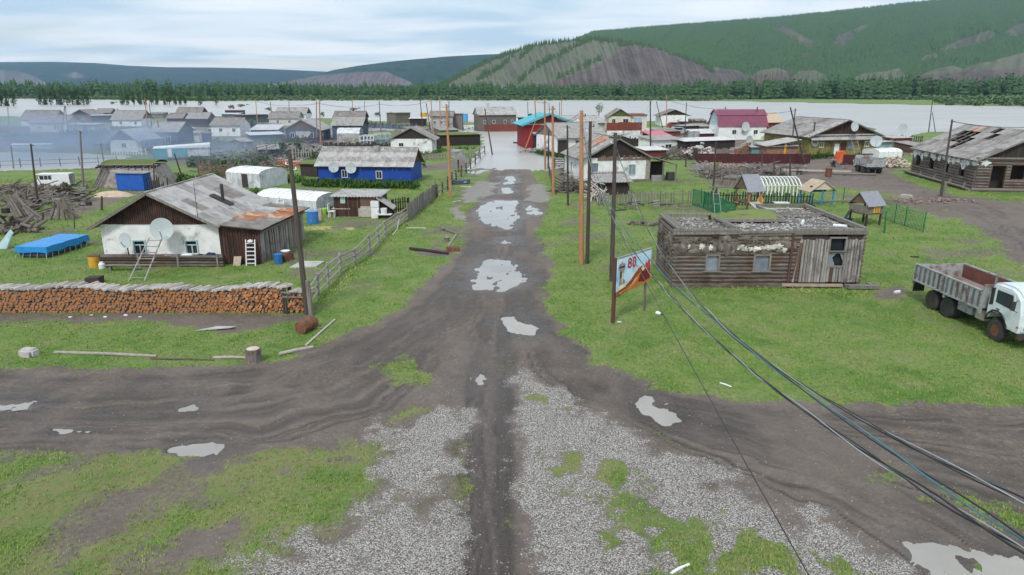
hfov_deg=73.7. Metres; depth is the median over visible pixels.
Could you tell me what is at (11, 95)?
flooded tree
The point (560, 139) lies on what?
wooden house
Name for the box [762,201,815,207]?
weeds
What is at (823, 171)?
lying log
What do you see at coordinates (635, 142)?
picket fence
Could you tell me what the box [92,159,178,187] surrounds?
earth barn
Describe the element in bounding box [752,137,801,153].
lean to
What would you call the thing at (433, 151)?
weeds
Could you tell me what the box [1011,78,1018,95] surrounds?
pine tree
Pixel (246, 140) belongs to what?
shed
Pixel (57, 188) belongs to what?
brush pile
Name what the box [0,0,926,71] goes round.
sky
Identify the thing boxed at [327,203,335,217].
chair
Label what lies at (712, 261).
window
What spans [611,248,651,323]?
billboard
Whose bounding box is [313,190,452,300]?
weeds
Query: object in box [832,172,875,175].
lying log
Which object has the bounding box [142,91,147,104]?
flooded tree
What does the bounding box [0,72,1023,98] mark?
forest
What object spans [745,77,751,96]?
pine tree
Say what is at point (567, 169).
utility pole
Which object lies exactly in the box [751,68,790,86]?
rocky slope
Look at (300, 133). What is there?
wall cladding
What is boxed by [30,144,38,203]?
utility pole
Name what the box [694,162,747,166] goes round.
plank heap
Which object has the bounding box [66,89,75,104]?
flooded tree
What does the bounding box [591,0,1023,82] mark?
forested mountain
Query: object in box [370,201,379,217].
fridge
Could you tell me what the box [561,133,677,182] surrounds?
wooden house
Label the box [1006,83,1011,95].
pine tree
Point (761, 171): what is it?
board heap
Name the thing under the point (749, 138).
satellite dish
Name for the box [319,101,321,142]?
utility pole
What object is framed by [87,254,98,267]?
barrel
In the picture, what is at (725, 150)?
picket fence
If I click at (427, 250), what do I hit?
log
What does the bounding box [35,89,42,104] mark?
flooded tree
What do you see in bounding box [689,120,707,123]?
picket fence
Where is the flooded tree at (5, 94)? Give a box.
[2,89,9,105]
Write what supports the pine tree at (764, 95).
on the ground at (278, 406)
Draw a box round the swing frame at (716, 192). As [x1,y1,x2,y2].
[709,187,735,209]
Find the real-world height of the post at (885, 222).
2.152 m
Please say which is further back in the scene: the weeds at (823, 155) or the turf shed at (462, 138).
the turf shed at (462, 138)
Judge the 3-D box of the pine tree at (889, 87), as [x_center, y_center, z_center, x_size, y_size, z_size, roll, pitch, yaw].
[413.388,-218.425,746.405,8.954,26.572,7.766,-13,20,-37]
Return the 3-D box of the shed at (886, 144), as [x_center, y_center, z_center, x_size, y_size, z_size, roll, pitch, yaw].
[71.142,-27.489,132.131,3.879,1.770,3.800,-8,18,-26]
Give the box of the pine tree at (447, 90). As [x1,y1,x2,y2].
[446,82,450,95]
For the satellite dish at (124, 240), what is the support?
attached to the village house at (228, 221)
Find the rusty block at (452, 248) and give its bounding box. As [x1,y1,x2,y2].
[446,245,458,251]
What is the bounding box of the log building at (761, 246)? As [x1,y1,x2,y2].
[655,203,879,288]
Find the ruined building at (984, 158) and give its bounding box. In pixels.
[903,124,1023,191]
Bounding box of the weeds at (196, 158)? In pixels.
[185,145,280,166]
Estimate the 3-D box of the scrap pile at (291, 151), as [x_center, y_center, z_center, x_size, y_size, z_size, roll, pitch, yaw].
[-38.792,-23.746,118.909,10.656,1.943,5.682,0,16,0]
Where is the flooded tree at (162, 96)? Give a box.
[160,92,165,104]
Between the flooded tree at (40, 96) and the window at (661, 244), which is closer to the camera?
the window at (661, 244)
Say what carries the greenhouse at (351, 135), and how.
on the ground at (278, 406)
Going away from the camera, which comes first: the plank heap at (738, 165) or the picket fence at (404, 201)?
the picket fence at (404, 201)
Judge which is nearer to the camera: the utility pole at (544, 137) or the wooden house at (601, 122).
the utility pole at (544, 137)
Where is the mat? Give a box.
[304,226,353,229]
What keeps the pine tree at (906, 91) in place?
on the ground at (278, 406)
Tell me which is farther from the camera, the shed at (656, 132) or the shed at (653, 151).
the shed at (656, 132)
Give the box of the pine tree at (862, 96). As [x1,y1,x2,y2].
[859,83,865,98]
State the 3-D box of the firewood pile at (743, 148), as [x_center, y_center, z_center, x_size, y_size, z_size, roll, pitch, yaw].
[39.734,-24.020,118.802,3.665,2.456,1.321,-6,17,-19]
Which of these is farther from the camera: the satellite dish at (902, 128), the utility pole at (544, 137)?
the satellite dish at (902, 128)
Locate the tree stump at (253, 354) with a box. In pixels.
[244,345,262,364]
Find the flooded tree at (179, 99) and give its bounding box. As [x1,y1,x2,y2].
[178,94,182,104]
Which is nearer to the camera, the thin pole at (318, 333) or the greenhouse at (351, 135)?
the thin pole at (318, 333)
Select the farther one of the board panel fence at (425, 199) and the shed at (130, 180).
the shed at (130, 180)
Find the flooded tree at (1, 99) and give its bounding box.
[0,91,3,105]
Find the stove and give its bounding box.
[281,249,293,261]
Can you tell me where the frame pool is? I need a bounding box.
[15,234,89,258]
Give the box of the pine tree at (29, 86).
[27,80,30,94]
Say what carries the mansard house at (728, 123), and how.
on the ground at (278, 406)
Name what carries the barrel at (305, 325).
on the ground at (278, 406)
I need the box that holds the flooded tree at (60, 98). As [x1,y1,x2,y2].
[56,88,64,104]
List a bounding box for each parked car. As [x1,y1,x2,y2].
[667,122,681,127]
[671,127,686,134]
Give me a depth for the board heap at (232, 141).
144.83 m
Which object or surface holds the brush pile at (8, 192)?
on the ground at (278, 406)
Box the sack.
[316,208,322,219]
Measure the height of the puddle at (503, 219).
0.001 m
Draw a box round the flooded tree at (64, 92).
[61,87,70,104]
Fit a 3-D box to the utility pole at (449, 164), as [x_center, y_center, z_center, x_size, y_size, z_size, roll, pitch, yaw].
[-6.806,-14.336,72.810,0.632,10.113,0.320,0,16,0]
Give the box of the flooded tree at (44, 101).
[41,88,47,104]
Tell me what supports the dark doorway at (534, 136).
in the wooden house at (526, 124)
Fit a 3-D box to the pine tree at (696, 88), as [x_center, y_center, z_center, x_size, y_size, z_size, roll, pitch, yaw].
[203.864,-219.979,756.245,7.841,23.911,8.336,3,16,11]
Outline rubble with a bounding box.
[829,197,983,203]
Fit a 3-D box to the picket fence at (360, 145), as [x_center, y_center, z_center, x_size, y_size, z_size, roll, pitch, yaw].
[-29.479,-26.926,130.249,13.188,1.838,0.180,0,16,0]
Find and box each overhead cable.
[581,126,1023,553]
[582,123,1023,540]
[617,149,1023,503]
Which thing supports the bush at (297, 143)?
on the ground at (278, 406)
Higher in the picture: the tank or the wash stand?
the tank
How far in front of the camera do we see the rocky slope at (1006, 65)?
1242.94 m
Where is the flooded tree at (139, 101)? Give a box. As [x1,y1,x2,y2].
[135,90,142,103]
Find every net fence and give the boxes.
[692,188,735,212]
[881,199,926,232]
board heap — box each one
[177,147,225,156]
[195,138,233,144]
[208,149,261,156]
[247,161,296,170]
[300,144,321,152]
[653,150,695,160]
[682,142,713,155]
[695,162,787,179]
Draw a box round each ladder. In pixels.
[128,238,162,280]
[713,191,720,212]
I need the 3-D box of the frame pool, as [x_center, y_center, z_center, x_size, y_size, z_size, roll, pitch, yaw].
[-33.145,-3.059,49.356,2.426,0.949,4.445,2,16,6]
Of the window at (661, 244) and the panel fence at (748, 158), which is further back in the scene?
the panel fence at (748, 158)
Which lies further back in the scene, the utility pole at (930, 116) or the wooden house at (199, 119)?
the wooden house at (199, 119)
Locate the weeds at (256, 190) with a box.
[246,187,262,193]
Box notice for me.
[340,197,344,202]
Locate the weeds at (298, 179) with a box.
[287,173,305,182]
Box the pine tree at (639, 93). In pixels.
[637,82,641,95]
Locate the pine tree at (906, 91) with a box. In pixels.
[900,77,909,96]
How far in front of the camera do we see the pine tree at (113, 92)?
858.43 m
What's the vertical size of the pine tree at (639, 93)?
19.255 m
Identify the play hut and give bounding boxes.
[844,191,886,225]
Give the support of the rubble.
on the ground at (278, 406)
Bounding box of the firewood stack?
[0,280,313,313]
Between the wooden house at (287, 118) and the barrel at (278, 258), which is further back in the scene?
the wooden house at (287, 118)
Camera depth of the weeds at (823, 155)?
114.92 m
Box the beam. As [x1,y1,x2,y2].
[827,200,849,201]
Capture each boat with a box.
[11,143,54,148]
[453,179,469,184]
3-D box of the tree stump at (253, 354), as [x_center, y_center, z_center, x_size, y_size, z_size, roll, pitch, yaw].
[-11.112,2.941,29.347,0.809,0.717,0.784,14,21,40]
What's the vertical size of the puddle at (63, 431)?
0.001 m
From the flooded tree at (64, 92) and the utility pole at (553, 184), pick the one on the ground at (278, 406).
the utility pole at (553, 184)
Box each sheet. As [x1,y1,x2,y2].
[0,230,12,248]
[196,326,235,330]
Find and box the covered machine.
[358,206,370,216]
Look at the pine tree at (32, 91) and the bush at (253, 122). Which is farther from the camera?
the pine tree at (32, 91)
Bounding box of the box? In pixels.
[84,275,104,283]
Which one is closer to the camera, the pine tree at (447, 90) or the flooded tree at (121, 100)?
the flooded tree at (121, 100)
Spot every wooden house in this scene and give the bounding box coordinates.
[19,110,64,125]
[27,115,82,131]
[65,123,105,133]
[70,109,102,122]
[106,127,162,151]
[110,110,153,126]
[150,121,194,145]
[175,107,207,112]
[185,112,214,126]
[193,130,204,142]
[208,117,251,135]
[267,111,304,125]
[276,107,311,118]
[282,118,331,140]
[314,146,424,181]
[330,116,368,139]
[332,111,368,128]
[386,125,439,152]
[429,111,454,129]
[472,107,517,130]
[513,112,572,147]
[534,121,607,152]
[558,115,606,130]
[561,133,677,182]
[604,108,633,130]
[628,113,646,130]
[654,109,690,125]
[760,116,884,154]
[766,112,783,128]
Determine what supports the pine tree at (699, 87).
on the ground at (278, 406)
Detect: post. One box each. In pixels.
[100,196,102,209]
[449,142,466,171]
[712,141,717,192]
[773,158,774,178]
[789,158,790,175]
[883,211,886,232]
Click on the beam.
(837, 200)
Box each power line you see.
[182,157,287,165]
[951,121,1023,127]
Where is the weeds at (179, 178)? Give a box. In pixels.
[174,166,227,182]
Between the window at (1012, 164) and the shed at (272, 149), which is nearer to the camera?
the window at (1012, 164)
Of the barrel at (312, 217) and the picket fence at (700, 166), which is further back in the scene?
the picket fence at (700, 166)
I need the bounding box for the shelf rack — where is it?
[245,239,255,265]
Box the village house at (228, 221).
[85,173,309,266]
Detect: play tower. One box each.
[727,174,767,211]
[797,178,837,205]
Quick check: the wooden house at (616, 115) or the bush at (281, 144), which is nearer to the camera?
the bush at (281, 144)
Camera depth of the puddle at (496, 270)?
42.99 m
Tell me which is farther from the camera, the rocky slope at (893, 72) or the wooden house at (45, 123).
the rocky slope at (893, 72)
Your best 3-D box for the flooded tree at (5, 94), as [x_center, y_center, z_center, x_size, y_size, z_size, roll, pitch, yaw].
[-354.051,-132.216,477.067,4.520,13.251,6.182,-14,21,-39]
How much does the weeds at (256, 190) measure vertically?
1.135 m
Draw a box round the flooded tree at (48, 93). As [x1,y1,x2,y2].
[45,89,53,104]
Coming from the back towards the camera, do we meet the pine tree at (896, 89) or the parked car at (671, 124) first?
the pine tree at (896, 89)
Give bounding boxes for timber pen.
[721,167,746,184]
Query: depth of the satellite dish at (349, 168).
85.05 m
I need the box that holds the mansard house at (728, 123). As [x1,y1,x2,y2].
[707,107,768,139]
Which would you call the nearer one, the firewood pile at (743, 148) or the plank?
the plank
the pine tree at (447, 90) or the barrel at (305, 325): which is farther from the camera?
the pine tree at (447, 90)
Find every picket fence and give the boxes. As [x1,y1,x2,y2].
[0,125,29,133]
[0,156,116,167]
[109,126,141,130]
[110,147,146,154]
[146,175,167,189]
[197,159,252,177]
[210,139,285,148]
[281,135,323,142]
[292,147,311,160]
[323,141,389,146]
[368,121,419,128]
[391,197,408,212]
[422,152,478,159]
[598,190,691,204]
[618,136,638,145]
[662,146,698,154]
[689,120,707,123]
[690,163,713,170]
[704,147,732,152]
[704,191,813,205]
[900,135,922,141]
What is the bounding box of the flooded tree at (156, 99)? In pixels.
[153,91,159,104]
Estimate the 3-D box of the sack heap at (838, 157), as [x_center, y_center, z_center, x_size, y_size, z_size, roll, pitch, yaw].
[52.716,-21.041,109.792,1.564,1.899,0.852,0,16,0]
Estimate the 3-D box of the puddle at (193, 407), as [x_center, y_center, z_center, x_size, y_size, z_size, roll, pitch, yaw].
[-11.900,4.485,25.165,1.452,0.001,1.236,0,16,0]
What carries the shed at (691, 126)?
on the ground at (278, 406)
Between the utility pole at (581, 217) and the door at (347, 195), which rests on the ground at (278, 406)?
the utility pole at (581, 217)
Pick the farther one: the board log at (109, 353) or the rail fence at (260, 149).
the rail fence at (260, 149)
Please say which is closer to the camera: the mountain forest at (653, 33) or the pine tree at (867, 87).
the pine tree at (867, 87)
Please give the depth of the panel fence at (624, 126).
178.17 m
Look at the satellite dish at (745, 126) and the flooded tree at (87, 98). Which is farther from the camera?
the flooded tree at (87, 98)
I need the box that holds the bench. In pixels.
[105,264,138,270]
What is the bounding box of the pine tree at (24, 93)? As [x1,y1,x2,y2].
[21,83,27,95]
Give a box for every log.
[54,351,156,356]
[150,357,213,360]
[213,356,244,358]
[278,345,312,354]
[409,247,448,254]
[444,229,457,234]
[784,169,850,172]
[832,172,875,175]
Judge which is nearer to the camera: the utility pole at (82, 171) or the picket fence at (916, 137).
the utility pole at (82, 171)
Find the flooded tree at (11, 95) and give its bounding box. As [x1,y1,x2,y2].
[8,89,16,105]
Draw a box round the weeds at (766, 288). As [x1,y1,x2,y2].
[658,281,881,296]
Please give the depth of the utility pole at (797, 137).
104.06 m
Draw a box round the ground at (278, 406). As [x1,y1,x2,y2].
[0,96,1023,574]
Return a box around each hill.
[0,62,324,89]
[268,54,497,90]
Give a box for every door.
[347,195,358,215]
[557,140,566,152]
[833,143,839,154]
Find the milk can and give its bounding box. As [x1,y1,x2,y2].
[98,261,105,268]
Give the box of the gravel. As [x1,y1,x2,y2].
[0,247,1023,574]
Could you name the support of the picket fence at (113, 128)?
on the ground at (278, 406)
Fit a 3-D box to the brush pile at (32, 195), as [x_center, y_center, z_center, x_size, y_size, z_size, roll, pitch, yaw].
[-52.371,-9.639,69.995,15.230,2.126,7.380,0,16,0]
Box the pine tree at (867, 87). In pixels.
[865,75,869,95]
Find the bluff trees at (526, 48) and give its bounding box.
[438,35,714,86]
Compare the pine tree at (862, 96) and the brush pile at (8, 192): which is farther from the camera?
the pine tree at (862, 96)
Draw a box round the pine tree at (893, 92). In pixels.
[891,79,895,96]
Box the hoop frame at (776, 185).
[747,176,801,195]
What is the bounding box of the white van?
[36,172,75,187]
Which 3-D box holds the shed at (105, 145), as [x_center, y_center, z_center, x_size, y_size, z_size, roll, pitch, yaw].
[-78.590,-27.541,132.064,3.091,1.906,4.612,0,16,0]
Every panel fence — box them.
[407,183,435,219]
[485,124,516,130]
[606,122,641,132]
[689,143,810,163]
[842,154,854,164]
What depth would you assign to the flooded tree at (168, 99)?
509.82 m
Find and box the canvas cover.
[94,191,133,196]
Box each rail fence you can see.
[249,141,275,158]
[310,207,407,300]
[436,146,484,197]
[548,159,578,191]
[554,158,564,167]
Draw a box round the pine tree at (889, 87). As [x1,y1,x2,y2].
[884,75,892,95]
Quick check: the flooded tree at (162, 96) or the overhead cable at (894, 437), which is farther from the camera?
the flooded tree at (162, 96)
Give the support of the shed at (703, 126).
on the ground at (278, 406)
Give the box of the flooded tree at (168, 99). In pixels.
[164,88,171,104]
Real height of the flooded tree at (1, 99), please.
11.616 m
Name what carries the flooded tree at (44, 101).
in the river
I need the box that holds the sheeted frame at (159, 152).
[152,142,211,159]
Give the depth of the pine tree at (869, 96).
744.34 m
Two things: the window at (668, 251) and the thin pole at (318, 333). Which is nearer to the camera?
the thin pole at (318, 333)
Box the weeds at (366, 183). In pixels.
[300,177,420,189]
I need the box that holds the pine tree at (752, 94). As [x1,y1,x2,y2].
[751,86,754,98]
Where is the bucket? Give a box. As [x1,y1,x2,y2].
[322,207,327,213]
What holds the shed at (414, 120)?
on the ground at (278, 406)
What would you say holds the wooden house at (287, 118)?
on the ground at (278, 406)
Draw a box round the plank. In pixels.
[670,563,689,573]
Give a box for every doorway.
[241,174,248,187]
[533,134,535,147]
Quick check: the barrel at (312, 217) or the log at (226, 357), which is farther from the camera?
the barrel at (312, 217)
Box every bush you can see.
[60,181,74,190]
[186,159,195,166]
[249,118,255,128]
[277,142,292,150]
[293,138,301,149]
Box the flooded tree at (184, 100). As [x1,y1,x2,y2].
[181,93,186,103]
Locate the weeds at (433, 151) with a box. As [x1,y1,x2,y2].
[194,145,475,165]
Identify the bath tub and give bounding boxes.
[773,202,789,203]
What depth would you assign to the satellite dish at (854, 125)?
117.95 m
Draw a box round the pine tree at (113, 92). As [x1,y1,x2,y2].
[112,83,115,95]
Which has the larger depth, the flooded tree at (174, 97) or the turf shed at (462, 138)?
the flooded tree at (174, 97)
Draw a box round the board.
[233,256,241,265]
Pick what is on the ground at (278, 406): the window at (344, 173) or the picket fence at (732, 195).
the picket fence at (732, 195)
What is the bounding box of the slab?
[289,261,323,267]
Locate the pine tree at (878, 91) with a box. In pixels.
[873,75,882,98]
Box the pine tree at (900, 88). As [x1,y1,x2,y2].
[898,75,903,96]
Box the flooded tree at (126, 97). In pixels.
[123,91,129,104]
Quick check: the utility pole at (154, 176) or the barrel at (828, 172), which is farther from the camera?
the barrel at (828, 172)
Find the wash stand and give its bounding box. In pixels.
[377,208,391,218]
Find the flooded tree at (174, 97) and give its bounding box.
[172,94,176,103]
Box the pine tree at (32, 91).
[30,79,35,95]
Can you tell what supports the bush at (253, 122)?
on the ground at (278, 406)
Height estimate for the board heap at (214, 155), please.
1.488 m
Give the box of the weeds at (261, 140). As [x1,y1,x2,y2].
[2,130,279,153]
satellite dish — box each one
[119,233,130,254]
[149,218,173,239]
[328,162,338,171]
[345,163,355,172]
[742,122,749,131]
[746,136,752,142]
[851,121,858,130]
[870,136,881,147]
[898,124,907,133]
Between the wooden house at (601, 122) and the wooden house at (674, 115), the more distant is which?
the wooden house at (674, 115)
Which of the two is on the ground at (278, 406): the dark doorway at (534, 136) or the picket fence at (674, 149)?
the picket fence at (674, 149)
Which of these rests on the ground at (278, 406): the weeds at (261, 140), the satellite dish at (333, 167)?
the weeds at (261, 140)
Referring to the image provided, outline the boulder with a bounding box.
[900,194,912,198]
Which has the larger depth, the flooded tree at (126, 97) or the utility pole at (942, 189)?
the flooded tree at (126, 97)
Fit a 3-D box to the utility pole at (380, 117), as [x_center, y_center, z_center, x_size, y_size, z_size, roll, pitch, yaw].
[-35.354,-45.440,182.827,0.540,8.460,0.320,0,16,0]
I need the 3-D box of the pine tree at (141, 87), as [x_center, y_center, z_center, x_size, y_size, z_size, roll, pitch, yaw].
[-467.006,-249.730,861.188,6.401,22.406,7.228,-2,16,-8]
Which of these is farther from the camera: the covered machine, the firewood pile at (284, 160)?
the firewood pile at (284, 160)
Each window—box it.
[131,240,146,253]
[165,136,170,142]
[184,240,198,253]
[341,170,347,177]
[376,171,381,178]
[591,163,597,171]
[628,164,635,174]
[633,117,641,121]
[659,242,662,259]
[666,249,669,267]
[703,254,720,271]
[751,254,771,271]
[826,252,845,267]
[828,237,847,252]
[1009,164,1023,179]
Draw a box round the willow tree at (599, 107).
[595,103,602,112]
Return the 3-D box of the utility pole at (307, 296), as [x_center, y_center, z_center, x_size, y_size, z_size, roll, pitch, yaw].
[-10.686,-2.413,34.484,0.816,8.599,0.330,6,17,20]
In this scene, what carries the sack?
on the ground at (278, 406)
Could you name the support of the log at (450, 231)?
on the ground at (278, 406)
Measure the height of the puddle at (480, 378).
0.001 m
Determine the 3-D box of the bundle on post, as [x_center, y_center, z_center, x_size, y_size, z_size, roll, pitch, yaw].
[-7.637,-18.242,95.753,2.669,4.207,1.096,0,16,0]
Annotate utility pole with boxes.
[10,146,14,167]
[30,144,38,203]
[79,131,84,187]
[153,164,155,188]
[174,153,182,177]
[285,153,313,315]
[316,101,316,139]
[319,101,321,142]
[378,101,381,132]
[430,99,432,131]
[444,104,451,197]
[484,109,492,154]
[524,121,535,149]
[544,100,546,168]
[547,130,548,167]
[550,106,554,194]
[565,125,569,205]
[577,110,585,263]
[585,121,593,263]
[609,133,621,281]
[650,101,651,145]
[666,95,666,127]
[684,103,686,136]
[790,107,804,164]
[791,108,796,142]
[928,99,932,131]
[939,119,952,195]
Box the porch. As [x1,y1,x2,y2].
[141,137,162,150]
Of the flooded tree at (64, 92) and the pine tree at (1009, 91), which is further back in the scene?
the pine tree at (1009, 91)
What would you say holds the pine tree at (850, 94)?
on the ground at (278, 406)
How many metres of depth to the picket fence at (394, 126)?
202.69 m
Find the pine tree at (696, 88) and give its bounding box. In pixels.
[693,79,698,96]
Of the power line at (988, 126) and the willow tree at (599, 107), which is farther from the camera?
the willow tree at (599, 107)
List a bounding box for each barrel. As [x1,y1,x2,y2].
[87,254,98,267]
[273,253,282,264]
[295,315,317,333]
[306,210,318,224]
[687,131,694,137]
[694,131,699,136]
[825,168,832,176]
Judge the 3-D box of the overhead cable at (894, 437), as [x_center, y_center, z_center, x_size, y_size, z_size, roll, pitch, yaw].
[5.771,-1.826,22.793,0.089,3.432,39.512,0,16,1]
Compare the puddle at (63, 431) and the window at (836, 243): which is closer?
the puddle at (63, 431)
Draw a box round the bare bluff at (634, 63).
[449,39,749,91]
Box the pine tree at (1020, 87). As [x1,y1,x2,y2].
[1017,75,1023,95]
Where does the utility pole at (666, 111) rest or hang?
on the ground at (278, 406)
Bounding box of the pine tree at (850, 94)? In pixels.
[848,84,852,97]
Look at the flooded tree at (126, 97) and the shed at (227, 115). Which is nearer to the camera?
the shed at (227, 115)
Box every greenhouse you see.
[225,165,287,187]
[257,188,335,210]
[337,128,362,142]
[360,135,377,144]
[374,133,390,143]
[862,147,902,157]
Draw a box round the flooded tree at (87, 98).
[85,91,91,104]
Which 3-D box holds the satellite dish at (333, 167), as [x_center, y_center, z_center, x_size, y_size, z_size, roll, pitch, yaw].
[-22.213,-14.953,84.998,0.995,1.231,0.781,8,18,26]
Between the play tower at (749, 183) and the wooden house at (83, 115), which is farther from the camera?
the wooden house at (83, 115)
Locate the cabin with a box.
[637,135,682,148]
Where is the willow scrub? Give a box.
[2,94,1023,105]
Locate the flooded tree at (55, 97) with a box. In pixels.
[51,88,58,103]
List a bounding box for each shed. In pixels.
[90,114,112,122]
[91,139,110,150]
[97,108,114,113]
[109,169,152,189]
[151,112,167,118]
[165,113,187,121]
[201,132,211,141]
[222,113,241,116]
[225,110,244,113]
[232,137,254,147]
[233,114,268,122]
[245,131,283,141]
[249,124,284,134]
[256,144,279,154]
[297,159,317,176]
[329,189,395,217]
[386,112,411,122]
[402,126,427,131]
[408,117,426,125]
[433,127,458,133]
[434,132,480,145]
[454,113,463,129]
[587,171,632,194]
[621,134,641,142]
[634,146,668,156]
[641,130,672,135]
[651,128,679,135]
[674,124,699,128]
[677,136,737,148]
[686,129,714,136]
[688,118,705,122]
[688,123,708,128]
[749,143,759,153]
[877,140,892,147]
[881,135,914,144]
[892,141,919,152]
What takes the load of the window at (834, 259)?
in the log building at (761, 246)
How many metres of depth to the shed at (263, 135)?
152.58 m
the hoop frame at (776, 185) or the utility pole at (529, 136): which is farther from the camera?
the utility pole at (529, 136)
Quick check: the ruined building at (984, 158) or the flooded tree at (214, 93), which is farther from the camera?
the flooded tree at (214, 93)
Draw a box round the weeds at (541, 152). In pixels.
[534,150,564,157]
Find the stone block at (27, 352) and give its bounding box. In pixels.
[18,347,39,357]
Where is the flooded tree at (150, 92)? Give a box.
[147,90,153,104]
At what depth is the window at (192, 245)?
45.44 m
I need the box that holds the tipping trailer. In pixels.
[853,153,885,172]
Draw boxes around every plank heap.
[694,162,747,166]
[712,169,812,173]
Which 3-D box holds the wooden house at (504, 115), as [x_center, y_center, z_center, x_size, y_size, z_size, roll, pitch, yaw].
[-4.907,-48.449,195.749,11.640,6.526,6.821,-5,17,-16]
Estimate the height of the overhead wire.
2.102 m
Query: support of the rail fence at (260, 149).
on the ground at (278, 406)
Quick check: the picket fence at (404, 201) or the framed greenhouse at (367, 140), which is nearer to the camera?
the picket fence at (404, 201)
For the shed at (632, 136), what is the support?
on the ground at (278, 406)
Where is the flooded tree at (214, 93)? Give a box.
[212,89,218,104]
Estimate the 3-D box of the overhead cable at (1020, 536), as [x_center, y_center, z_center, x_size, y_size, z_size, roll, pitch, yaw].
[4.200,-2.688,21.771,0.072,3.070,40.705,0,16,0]
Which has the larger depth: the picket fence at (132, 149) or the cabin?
the cabin
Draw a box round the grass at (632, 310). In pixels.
[0,178,1023,574]
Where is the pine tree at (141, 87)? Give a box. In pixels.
[140,80,143,95]
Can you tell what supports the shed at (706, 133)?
on the ground at (278, 406)
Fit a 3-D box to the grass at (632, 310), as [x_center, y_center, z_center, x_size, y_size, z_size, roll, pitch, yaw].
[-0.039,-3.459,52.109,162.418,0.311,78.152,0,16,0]
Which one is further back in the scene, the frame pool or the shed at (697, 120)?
the shed at (697, 120)
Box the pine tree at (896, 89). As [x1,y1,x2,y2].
[894,80,898,94]
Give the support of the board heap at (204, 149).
on the ground at (278, 406)
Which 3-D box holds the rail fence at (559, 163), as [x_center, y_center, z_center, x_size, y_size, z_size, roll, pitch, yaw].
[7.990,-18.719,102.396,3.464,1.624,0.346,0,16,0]
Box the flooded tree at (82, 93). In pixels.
[79,86,86,104]
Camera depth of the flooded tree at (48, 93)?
505.89 m
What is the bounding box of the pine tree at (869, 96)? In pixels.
[866,84,872,98]
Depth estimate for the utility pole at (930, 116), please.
185.44 m
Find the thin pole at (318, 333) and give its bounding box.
[305,319,335,344]
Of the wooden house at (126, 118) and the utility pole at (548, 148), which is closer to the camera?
the utility pole at (548, 148)
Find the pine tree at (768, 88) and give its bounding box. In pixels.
[766,77,770,98]
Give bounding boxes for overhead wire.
[592,182,808,574]
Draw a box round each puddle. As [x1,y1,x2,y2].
[0,401,36,410]
[53,429,89,433]
[167,442,224,456]
[178,404,198,411]
[468,170,486,173]
[470,259,527,291]
[470,374,485,384]
[476,200,519,229]
[501,188,512,193]
[501,317,538,334]
[503,176,515,184]
[525,205,542,214]
[635,395,680,425]
[903,541,1023,574]
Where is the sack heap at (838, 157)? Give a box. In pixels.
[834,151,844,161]
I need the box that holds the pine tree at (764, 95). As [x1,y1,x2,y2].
[761,82,767,97]
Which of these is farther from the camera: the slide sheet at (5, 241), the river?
the river
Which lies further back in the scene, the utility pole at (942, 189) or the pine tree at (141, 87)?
the pine tree at (141, 87)
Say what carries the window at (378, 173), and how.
in the wooden house at (385, 163)
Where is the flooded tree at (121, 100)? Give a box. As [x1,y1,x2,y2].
[119,91,124,103]
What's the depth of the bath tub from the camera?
67.74 m
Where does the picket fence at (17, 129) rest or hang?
on the ground at (278, 406)
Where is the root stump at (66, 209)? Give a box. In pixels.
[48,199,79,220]
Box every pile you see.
[0,178,70,195]
[0,183,82,205]
[0,213,47,234]
[4,193,54,219]
[21,185,98,196]
[256,146,317,156]
[278,158,302,166]
[302,142,346,147]
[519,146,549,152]
[548,183,591,192]
[584,180,607,201]
[729,142,750,153]
[885,155,911,167]
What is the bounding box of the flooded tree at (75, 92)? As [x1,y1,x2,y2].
[71,88,80,104]
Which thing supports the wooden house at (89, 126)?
on the ground at (278, 406)
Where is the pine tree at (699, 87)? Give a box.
[698,79,701,95]
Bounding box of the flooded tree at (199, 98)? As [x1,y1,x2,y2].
[195,93,202,104]
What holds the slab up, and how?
on the ground at (278, 406)
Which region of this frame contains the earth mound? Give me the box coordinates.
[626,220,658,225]
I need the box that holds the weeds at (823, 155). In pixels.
[794,151,834,159]
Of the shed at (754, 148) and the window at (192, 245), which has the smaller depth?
the window at (192, 245)
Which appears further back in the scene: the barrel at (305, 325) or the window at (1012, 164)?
the window at (1012, 164)
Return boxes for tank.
[463,114,467,121]
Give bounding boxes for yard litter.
[1,123,914,219]
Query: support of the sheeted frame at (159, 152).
on the ground at (278, 406)
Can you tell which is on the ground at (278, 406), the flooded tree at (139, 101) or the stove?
the stove
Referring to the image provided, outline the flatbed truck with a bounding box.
[912,263,1023,341]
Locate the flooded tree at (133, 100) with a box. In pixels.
[130,92,135,103]
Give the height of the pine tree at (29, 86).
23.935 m
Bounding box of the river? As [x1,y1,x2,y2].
[0,98,1023,170]
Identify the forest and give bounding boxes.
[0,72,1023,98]
[416,0,1023,86]
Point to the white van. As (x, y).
(60, 177)

